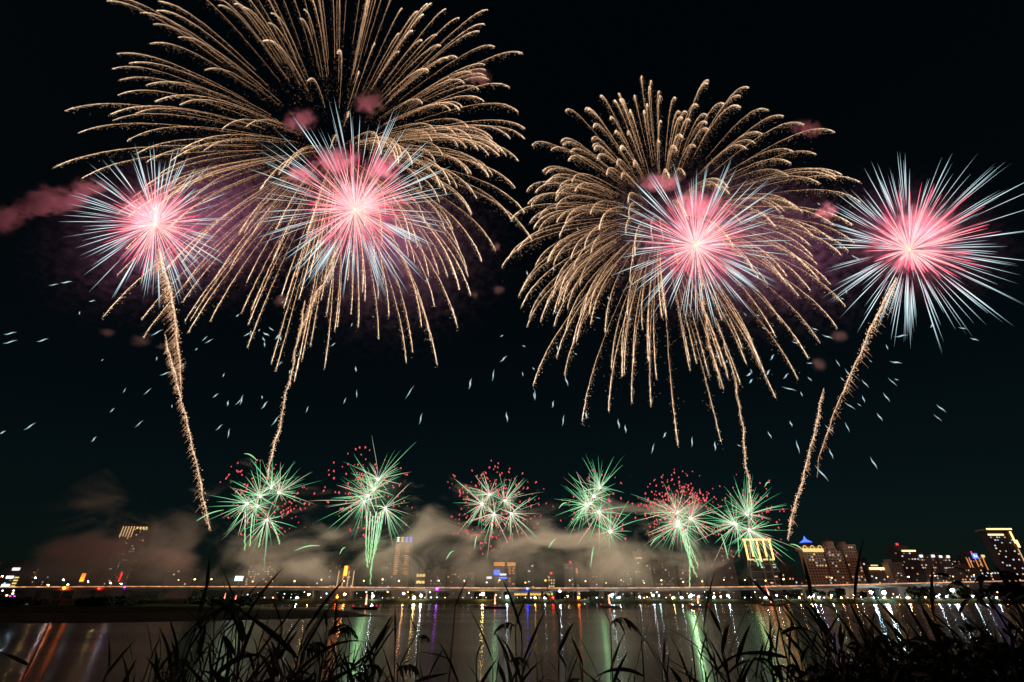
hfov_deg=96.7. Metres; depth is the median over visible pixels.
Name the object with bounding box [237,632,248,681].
reed
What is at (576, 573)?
apartment tower
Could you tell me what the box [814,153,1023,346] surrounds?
red white firework
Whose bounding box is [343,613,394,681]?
reed
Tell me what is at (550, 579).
apartment tower
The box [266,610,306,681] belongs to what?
reed
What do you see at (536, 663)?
reed
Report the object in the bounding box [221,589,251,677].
reed
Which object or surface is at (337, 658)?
reed
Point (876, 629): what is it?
reed
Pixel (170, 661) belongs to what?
reed
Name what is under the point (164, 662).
reed
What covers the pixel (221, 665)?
reed
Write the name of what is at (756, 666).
reed
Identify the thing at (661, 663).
reed
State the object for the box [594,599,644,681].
reed
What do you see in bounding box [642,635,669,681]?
reed
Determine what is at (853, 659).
reed
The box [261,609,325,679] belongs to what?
reed
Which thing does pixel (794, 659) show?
reed
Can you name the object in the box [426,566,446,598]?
apartment tower
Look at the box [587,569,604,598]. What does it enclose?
apartment tower
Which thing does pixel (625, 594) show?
tree
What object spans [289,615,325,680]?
reed
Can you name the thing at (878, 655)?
reed
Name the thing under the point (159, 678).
reed
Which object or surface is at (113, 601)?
tree
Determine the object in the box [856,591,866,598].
tree
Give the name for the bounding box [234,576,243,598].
billboard
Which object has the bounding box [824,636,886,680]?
reed
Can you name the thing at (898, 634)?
reed
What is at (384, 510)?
green firework
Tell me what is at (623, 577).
apartment tower
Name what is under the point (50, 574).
apartment tower
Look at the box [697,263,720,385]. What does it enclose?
rising tail
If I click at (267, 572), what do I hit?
apartment tower
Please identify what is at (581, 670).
reed
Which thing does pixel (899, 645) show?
reed
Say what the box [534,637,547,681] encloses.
reed
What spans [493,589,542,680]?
reed
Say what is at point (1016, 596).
plant
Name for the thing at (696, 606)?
firework barge
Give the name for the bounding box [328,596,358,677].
reed
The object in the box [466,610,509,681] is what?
reed
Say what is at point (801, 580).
apartment tower
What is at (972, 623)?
reed
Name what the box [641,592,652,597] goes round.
tree
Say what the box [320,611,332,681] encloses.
reed
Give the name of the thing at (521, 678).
reed
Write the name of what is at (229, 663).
reed
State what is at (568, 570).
apartment tower
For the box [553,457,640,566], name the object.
green firework
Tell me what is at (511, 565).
apartment tower
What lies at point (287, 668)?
reed
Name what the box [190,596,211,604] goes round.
tree
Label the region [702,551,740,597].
apartment tower
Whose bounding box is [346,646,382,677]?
reed
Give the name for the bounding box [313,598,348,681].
reed
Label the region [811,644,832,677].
reed
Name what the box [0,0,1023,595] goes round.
sky
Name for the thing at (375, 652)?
reed
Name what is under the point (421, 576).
apartment tower
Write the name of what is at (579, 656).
reed
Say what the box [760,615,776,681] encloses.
reed
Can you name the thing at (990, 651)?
shrub
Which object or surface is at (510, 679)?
reed
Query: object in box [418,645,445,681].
reed
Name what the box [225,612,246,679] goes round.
reed
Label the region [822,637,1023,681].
shrub
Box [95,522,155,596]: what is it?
apartment tower
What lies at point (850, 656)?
reed
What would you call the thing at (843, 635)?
reed
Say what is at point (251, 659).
reed
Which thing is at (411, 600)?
bank
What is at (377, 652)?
reed
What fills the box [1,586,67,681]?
reed
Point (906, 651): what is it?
reed
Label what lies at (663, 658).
reed
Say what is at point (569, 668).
reed
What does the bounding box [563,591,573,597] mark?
tree
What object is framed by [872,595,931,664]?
reed
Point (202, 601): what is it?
reed
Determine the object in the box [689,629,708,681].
reed
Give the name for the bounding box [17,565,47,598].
apartment tower
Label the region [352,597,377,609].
firework barge
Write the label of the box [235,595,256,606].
tree
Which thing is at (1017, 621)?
reed
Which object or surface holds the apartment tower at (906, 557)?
on the bank
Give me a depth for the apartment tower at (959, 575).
410.32 m
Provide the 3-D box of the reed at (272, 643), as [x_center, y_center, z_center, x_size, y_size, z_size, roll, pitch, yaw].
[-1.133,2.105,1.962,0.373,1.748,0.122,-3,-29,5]
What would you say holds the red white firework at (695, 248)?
attached to the gold firework at (663, 287)
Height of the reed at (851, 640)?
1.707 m
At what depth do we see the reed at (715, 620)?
3.01 m
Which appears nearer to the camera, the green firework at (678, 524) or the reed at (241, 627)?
the reed at (241, 627)
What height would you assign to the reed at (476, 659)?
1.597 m
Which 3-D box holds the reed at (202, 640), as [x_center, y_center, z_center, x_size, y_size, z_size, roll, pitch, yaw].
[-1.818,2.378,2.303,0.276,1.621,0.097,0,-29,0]
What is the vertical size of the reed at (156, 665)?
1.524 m
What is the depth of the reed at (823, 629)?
2.19 m
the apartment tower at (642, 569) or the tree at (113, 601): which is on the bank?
the apartment tower at (642, 569)
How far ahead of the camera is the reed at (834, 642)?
2.69 m
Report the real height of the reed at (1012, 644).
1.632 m
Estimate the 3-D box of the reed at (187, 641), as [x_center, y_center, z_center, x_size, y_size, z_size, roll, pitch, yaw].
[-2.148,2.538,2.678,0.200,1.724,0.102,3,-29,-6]
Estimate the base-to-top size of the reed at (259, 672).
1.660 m
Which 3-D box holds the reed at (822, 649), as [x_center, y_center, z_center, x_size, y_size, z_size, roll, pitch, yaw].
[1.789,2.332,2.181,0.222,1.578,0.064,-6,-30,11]
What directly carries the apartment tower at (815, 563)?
on the bank
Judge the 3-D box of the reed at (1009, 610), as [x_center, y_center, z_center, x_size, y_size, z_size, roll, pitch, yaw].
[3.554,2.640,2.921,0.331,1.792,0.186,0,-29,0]
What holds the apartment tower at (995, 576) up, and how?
on the bank
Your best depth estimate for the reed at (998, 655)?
1.92 m
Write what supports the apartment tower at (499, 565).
on the bank
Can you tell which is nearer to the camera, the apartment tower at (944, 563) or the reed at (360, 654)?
the reed at (360, 654)
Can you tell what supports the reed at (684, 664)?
on the near bank
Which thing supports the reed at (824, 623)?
on the near bank
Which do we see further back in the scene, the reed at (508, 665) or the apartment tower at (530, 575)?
the apartment tower at (530, 575)
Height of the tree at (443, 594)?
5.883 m
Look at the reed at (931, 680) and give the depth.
1.90 m
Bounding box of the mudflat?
[0,607,376,622]
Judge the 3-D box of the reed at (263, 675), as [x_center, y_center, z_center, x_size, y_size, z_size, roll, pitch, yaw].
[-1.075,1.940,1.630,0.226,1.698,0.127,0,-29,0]
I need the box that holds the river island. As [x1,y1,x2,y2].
[0,604,274,612]
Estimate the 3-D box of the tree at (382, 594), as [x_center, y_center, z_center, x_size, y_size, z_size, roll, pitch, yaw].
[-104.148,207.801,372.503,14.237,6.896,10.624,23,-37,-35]
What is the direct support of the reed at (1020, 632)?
on the near bank
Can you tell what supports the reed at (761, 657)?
on the near bank
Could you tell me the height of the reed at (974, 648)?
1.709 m
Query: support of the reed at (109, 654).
on the near bank
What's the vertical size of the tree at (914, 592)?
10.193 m
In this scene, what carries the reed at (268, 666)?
on the near bank
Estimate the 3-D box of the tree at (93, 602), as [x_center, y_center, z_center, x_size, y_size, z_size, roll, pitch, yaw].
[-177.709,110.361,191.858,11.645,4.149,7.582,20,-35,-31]
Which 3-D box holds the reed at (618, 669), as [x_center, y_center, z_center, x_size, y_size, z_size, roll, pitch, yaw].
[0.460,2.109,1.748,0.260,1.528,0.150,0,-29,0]
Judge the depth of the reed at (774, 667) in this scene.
2.31 m
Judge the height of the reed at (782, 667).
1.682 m
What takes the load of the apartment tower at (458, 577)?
on the bank
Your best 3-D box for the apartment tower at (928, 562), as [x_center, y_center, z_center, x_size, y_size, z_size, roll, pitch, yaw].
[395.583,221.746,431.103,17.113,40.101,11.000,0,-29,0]
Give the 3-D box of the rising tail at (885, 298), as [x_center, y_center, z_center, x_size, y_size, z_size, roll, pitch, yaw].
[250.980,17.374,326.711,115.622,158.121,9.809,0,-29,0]
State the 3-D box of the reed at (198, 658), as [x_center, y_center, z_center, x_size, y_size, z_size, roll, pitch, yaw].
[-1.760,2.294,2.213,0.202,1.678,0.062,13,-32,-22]
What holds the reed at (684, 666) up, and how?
on the near bank
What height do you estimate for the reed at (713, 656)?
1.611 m
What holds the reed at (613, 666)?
on the near bank
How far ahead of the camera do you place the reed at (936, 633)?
1.92 m
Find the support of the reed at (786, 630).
on the near bank
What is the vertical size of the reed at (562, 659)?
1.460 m
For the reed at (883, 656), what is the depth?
1.95 m
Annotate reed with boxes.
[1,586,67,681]
[98,660,135,681]
[103,637,110,681]
[103,642,132,680]
[122,656,128,681]
[123,629,153,681]
[140,644,178,681]
[142,637,160,681]
[144,617,152,680]
[146,610,209,681]
[153,633,180,680]
[154,650,158,681]
[157,557,227,681]
[159,627,188,681]
[160,606,217,681]
[162,617,197,681]
[164,580,261,681]
[165,640,172,681]
[165,649,192,681]
[171,640,188,680]
[172,608,210,681]
[173,613,211,681]
[177,625,205,681]
[193,622,243,681]
[194,634,202,679]
[198,615,244,680]
[201,621,228,681]
[202,563,242,681]
[202,601,230,680]
[205,610,235,677]
[207,581,254,681]
[208,568,282,681]
[208,616,241,681]
[212,599,261,681]
[219,640,231,681]
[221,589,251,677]
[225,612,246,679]
[227,627,282,681]
[229,615,273,681]
[234,579,367,681]
[234,608,292,681]
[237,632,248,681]
[245,613,290,681]
[259,593,298,681]
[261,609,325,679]
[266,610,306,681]
[269,599,305,681]
[280,652,317,677]
[285,602,339,681]
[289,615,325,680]
[297,631,329,659]
[299,611,318,675]
[302,629,344,679]
[309,629,316,676]
[310,613,344,681]
[312,644,344,679]
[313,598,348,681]
[313,639,340,681]
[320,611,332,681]
[322,618,401,681]
[327,612,375,681]
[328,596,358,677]
[330,639,357,677]
[336,621,377,680]
[339,620,346,680]
[341,612,360,681]
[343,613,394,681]
[343,652,369,681]
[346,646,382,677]
[358,618,393,681]
[360,609,402,681]
[362,641,388,681]
[378,612,415,681]
[382,627,420,681]
[409,616,446,681]
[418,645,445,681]
[421,579,467,681]
[439,642,458,681]
[462,637,483,681]
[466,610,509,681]
[481,659,496,681]
[487,656,499,681]
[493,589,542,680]
[496,635,529,681]
[496,661,505,681]
[502,581,546,681]
[502,651,512,681]
[506,647,523,681]
[521,650,531,675]
[527,639,537,681]
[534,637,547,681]
[537,585,580,681]
[545,639,579,681]
[556,650,580,681]
[568,652,579,681]
[570,635,582,678]
[574,640,601,681]
[576,631,624,681]
[584,637,622,681]
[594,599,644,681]
[601,606,640,668]
[612,611,653,681]
[614,652,627,681]
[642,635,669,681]
[649,641,669,681]
[654,640,665,681]
[663,599,711,681]
[666,569,764,681]
[667,632,691,681]
[670,668,681,681]
[678,651,690,681]
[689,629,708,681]
[698,604,756,681]
[699,638,721,681]
[700,627,717,681]
[703,606,757,681]
[707,624,750,681]
[713,621,728,681]
[731,647,762,681]
[732,624,750,681]
[737,577,820,681]
[744,609,779,681]
[750,618,806,681]
[758,640,774,681]
[759,558,849,681]
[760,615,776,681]
[760,628,779,681]
[760,642,767,681]
[761,619,788,681]
[761,623,783,681]
[766,614,810,681]
[775,623,808,665]
[777,597,842,677]
[779,604,809,681]
[784,642,815,676]
[790,623,833,676]
[801,601,866,679]
[802,537,879,677]
[803,615,845,681]
[804,598,844,674]
[808,630,818,676]
[809,607,880,681]
[809,633,851,680]
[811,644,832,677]
[818,623,858,676]
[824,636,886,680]
[829,604,870,675]
[831,633,842,678]
[832,623,845,674]
[837,598,865,677]
[840,592,894,681]
[840,608,877,675]
[848,600,897,681]
[858,609,916,681]
[860,621,890,662]
[865,639,893,674]
[869,609,942,681]
[869,641,899,681]
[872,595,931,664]
[872,614,905,671]
[883,618,925,670]
[887,619,920,664]
[896,631,911,681]
[903,599,939,666]
[905,619,931,663]
[919,566,951,676]
[921,611,961,673]
[923,605,994,671]
[950,630,978,673]
[951,614,1005,663]
[953,619,986,677]
[955,606,1009,664]
[959,627,1009,681]
[971,618,984,680]
[994,565,1023,628]
[994,629,1018,677]
[998,598,1019,621]
[1000,613,1023,636]
[1003,607,1023,629]
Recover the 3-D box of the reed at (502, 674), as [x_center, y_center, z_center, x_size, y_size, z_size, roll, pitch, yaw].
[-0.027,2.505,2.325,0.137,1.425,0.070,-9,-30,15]
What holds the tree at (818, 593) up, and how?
on the bank
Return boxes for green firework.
[198,453,318,564]
[313,439,416,583]
[447,460,555,561]
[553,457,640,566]
[631,469,729,586]
[692,474,804,572]
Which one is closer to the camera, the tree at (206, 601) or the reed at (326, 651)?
the reed at (326, 651)
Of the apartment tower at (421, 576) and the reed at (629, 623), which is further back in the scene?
the apartment tower at (421, 576)
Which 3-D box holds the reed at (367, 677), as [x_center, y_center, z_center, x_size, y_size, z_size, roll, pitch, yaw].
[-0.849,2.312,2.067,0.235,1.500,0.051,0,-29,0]
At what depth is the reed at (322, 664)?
1.80 m
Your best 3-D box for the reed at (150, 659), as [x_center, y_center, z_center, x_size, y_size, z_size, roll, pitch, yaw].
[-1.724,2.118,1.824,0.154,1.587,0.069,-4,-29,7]
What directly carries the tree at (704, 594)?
on the bank
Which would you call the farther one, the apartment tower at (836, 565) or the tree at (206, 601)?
the apartment tower at (836, 565)
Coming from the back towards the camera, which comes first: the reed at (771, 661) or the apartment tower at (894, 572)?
the apartment tower at (894, 572)
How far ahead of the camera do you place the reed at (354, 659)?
2.57 m
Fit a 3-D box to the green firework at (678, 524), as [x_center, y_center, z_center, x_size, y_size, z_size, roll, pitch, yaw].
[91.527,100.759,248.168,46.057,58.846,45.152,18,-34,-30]
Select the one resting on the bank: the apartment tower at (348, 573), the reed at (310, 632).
the apartment tower at (348, 573)
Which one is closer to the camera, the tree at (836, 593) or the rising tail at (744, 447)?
the rising tail at (744, 447)
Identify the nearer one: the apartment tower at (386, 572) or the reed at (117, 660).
the reed at (117, 660)
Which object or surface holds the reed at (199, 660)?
on the near bank
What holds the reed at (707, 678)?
on the near bank
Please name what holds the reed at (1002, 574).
on the near bank
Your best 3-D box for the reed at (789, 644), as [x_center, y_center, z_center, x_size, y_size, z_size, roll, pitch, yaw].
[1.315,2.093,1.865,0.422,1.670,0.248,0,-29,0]
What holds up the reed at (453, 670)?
on the near bank
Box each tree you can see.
[3,596,31,605]
[74,597,107,606]
[76,597,103,605]
[93,596,115,604]
[99,594,120,604]
[115,595,152,605]
[184,596,211,604]
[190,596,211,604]
[204,597,236,604]
[208,597,235,605]
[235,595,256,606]
[251,592,264,596]
[294,591,311,597]
[375,590,391,598]
[405,593,412,597]
[438,592,449,597]
[540,593,547,598]
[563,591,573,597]
[582,589,598,598]
[623,592,629,597]
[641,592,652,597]
[700,591,713,598]
[781,591,797,598]
[807,589,825,598]
[826,587,845,598]
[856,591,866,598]
[904,586,936,598]
[945,586,971,598]
[983,591,994,596]
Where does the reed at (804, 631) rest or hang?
on the near bank
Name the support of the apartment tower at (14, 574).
on the bank
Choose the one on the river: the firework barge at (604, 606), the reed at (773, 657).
the firework barge at (604, 606)
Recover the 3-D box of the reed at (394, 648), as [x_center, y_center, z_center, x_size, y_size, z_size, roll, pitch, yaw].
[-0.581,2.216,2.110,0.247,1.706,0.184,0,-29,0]
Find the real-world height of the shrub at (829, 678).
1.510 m
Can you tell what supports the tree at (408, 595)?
on the bank
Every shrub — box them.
[254,667,366,681]
[750,657,927,681]
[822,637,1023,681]
[898,621,1023,681]
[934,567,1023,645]
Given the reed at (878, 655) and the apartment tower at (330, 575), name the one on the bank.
the apartment tower at (330, 575)
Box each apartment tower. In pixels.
[0,560,32,598]
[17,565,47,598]
[33,562,60,598]
[71,569,97,598]
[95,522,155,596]
[109,569,136,596]
[158,566,199,597]
[242,561,281,598]
[304,565,324,598]
[319,562,340,598]
[334,565,357,598]
[377,562,392,598]
[391,537,413,598]
[414,568,427,598]
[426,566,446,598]
[446,569,474,597]
[486,560,506,598]
[507,560,515,598]
[527,561,534,598]
[547,571,555,598]
[563,561,574,598]
[574,564,580,598]
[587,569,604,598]
[614,566,633,598]
[630,549,655,598]
[651,559,679,597]
[675,562,705,597]
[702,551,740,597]
[739,535,784,598]
[776,562,801,598]
[795,537,836,598]
[797,577,811,598]
[820,538,856,598]
[835,542,872,598]
[860,557,867,568]
[863,565,893,598]
[881,559,911,598]
[885,543,929,598]
[917,552,951,598]
[929,552,960,598]
[949,564,987,598]
[950,557,960,566]
[956,551,989,569]
[974,525,1023,579]
[982,567,1010,598]
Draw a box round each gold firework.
[52,0,530,380]
[502,76,860,444]
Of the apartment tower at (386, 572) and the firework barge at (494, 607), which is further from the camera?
the apartment tower at (386, 572)
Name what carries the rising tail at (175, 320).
hanging from the red white firework at (154, 223)
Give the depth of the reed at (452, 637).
2.56 m
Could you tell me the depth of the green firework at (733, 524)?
246.29 m
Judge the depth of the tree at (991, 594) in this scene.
369.98 m
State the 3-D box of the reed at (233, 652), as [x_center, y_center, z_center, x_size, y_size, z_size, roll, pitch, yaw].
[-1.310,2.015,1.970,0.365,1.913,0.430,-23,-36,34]
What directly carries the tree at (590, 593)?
on the bank
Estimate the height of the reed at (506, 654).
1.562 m
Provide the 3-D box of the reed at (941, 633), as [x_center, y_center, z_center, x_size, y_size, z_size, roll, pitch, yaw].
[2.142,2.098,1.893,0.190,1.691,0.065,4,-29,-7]
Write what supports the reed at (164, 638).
on the near bank
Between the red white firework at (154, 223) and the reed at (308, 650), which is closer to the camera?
the reed at (308, 650)
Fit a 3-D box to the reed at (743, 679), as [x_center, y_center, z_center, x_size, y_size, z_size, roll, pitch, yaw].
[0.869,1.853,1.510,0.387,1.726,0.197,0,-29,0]
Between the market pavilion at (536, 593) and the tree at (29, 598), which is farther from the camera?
the market pavilion at (536, 593)
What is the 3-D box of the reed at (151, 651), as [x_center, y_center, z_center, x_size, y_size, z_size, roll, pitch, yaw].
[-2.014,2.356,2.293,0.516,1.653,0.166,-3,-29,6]
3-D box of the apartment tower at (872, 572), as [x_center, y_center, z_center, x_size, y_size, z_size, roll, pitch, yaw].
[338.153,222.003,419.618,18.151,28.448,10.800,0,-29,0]
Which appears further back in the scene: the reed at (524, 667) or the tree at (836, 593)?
the tree at (836, 593)
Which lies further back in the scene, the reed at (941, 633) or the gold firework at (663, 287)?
the gold firework at (663, 287)
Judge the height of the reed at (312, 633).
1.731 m
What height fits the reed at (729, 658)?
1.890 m
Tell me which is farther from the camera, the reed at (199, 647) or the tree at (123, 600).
the tree at (123, 600)
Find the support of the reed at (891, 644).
on the near bank
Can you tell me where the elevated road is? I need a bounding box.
[0,580,1023,598]
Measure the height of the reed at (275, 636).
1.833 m
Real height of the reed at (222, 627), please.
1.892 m
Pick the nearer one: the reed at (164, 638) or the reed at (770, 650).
the reed at (770, 650)
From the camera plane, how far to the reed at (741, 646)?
2.39 m
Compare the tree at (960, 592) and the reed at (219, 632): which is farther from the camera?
the tree at (960, 592)
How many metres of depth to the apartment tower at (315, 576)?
434.58 m
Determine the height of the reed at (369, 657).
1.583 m
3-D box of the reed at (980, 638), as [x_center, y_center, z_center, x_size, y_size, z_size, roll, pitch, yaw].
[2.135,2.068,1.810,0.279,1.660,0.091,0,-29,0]
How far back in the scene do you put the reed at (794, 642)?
3.02 m
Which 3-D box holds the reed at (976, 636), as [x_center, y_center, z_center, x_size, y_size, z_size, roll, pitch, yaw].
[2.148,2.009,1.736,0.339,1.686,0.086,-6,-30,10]
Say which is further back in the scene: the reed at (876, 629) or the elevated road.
the elevated road
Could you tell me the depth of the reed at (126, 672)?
2.16 m
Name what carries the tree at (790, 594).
on the bank
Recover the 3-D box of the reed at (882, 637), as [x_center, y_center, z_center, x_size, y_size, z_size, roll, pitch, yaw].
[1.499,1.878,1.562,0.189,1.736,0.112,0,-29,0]
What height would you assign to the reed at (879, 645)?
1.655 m
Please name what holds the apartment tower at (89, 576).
on the bank
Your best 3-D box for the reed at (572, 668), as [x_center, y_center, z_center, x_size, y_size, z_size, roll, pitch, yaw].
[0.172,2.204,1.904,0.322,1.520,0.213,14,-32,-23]
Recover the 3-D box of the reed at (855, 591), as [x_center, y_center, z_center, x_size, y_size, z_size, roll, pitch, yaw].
[1.624,1.884,1.849,0.438,2.016,0.259,12,-31,-20]
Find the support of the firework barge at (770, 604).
on the river
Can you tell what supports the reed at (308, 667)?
on the near bank
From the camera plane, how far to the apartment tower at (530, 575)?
462.29 m
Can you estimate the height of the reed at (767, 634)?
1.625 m
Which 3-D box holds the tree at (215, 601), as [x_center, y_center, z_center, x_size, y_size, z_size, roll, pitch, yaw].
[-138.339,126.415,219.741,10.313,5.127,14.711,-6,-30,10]
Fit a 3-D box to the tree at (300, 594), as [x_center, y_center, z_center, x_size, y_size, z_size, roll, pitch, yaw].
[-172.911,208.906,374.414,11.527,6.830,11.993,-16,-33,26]
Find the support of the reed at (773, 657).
on the near bank
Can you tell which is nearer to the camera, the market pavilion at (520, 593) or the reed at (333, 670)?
the reed at (333, 670)
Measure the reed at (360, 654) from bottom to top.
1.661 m
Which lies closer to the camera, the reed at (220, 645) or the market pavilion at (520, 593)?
the reed at (220, 645)
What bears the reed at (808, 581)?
on the near bank
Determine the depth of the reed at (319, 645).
3.10 m
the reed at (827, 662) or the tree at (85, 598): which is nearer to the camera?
the reed at (827, 662)
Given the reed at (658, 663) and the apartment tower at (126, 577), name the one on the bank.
the apartment tower at (126, 577)
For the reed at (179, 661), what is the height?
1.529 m
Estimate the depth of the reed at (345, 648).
3.03 m
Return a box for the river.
[0,604,1023,681]
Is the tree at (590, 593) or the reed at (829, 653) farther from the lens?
the tree at (590, 593)
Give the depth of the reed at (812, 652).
2.81 m
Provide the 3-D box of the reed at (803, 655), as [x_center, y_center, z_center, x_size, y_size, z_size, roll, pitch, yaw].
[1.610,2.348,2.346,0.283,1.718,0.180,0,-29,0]
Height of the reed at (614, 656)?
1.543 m
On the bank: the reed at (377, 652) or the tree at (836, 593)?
the tree at (836, 593)
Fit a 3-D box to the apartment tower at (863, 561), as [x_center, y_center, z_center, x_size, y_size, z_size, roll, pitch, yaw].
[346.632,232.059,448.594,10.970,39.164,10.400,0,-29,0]
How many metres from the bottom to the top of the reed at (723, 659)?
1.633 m
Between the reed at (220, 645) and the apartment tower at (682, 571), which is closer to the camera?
the reed at (220, 645)
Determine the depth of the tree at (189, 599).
233.34 m
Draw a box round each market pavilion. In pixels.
[514,592,527,598]
[530,592,540,598]
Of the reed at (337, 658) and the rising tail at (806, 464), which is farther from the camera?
the rising tail at (806, 464)
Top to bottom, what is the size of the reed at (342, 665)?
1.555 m
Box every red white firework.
[62,142,227,301]
[250,99,453,300]
[611,160,789,328]
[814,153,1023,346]
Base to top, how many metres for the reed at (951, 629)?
1.713 m
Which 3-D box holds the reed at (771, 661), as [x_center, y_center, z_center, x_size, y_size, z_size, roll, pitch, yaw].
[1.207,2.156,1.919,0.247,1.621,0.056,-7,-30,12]
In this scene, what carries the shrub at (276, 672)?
on the near bank
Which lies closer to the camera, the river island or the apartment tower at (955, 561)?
the river island
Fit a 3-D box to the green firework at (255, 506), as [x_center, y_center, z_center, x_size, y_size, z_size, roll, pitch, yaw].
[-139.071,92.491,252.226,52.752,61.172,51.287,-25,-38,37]
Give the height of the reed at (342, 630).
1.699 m
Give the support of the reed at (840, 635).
on the near bank
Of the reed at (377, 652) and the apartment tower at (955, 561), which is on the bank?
the apartment tower at (955, 561)
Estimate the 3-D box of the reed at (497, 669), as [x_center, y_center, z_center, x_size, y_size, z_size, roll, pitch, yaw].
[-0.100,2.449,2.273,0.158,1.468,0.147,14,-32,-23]
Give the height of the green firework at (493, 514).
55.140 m
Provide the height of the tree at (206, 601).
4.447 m
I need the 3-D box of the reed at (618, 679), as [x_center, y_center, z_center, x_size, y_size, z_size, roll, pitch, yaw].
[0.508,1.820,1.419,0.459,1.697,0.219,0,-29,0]
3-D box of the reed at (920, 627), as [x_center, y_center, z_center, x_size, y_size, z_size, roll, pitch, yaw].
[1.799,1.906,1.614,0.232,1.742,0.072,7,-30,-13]
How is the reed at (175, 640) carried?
on the near bank
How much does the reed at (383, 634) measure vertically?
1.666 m
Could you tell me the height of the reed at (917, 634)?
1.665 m
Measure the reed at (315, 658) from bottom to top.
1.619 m
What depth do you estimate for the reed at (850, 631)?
2.58 m
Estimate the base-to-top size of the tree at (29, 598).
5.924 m
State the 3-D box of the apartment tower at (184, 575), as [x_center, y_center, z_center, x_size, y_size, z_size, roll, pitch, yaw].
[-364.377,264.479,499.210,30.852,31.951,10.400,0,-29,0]
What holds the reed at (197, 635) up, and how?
on the near bank
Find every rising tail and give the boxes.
[148,247,184,394]
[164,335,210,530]
[266,301,304,480]
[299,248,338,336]
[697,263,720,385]
[715,317,753,518]
[787,388,824,538]
[817,278,898,476]
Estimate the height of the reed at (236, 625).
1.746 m
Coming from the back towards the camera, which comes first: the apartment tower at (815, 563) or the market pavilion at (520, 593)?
the apartment tower at (815, 563)
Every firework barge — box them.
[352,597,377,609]
[483,598,506,608]
[600,596,620,607]
[688,596,708,607]
[761,587,783,605]
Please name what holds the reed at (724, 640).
on the near bank
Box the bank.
[0,596,1023,603]
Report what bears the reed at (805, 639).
on the near bank
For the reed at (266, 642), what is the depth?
1.94 m
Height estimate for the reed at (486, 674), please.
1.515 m
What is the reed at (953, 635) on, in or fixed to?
on the near bank
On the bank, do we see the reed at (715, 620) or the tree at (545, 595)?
the tree at (545, 595)
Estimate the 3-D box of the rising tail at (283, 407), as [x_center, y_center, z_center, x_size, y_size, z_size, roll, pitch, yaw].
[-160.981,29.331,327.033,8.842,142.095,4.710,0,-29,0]
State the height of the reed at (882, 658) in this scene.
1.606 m
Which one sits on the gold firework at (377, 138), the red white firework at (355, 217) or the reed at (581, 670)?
the red white firework at (355, 217)
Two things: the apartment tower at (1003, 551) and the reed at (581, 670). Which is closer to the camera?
the reed at (581, 670)
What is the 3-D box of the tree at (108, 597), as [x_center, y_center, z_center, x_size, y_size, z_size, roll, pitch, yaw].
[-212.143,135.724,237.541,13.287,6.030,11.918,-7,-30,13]
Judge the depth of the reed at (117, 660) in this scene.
3.11 m
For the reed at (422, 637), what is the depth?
2.30 m
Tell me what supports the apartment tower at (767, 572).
on the bank
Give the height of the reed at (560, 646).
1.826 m
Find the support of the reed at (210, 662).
on the near bank
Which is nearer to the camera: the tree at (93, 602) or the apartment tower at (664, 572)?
the tree at (93, 602)
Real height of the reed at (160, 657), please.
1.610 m
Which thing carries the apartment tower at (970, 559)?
on the bank
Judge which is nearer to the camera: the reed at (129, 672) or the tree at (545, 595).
the reed at (129, 672)
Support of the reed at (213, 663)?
on the near bank
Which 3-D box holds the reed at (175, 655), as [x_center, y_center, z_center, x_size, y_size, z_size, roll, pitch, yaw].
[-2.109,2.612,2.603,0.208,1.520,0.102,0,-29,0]
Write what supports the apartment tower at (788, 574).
on the bank
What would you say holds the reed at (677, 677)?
on the near bank
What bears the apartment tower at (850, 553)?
on the bank
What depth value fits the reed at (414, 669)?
2.15 m
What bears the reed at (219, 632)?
on the near bank
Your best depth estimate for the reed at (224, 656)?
2.41 m
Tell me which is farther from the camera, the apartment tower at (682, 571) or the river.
the apartment tower at (682, 571)
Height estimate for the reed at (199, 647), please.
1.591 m
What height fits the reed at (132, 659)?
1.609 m
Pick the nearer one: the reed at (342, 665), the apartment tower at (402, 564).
the reed at (342, 665)
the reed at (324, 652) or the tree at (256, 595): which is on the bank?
the tree at (256, 595)
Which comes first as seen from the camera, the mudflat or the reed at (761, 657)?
the reed at (761, 657)

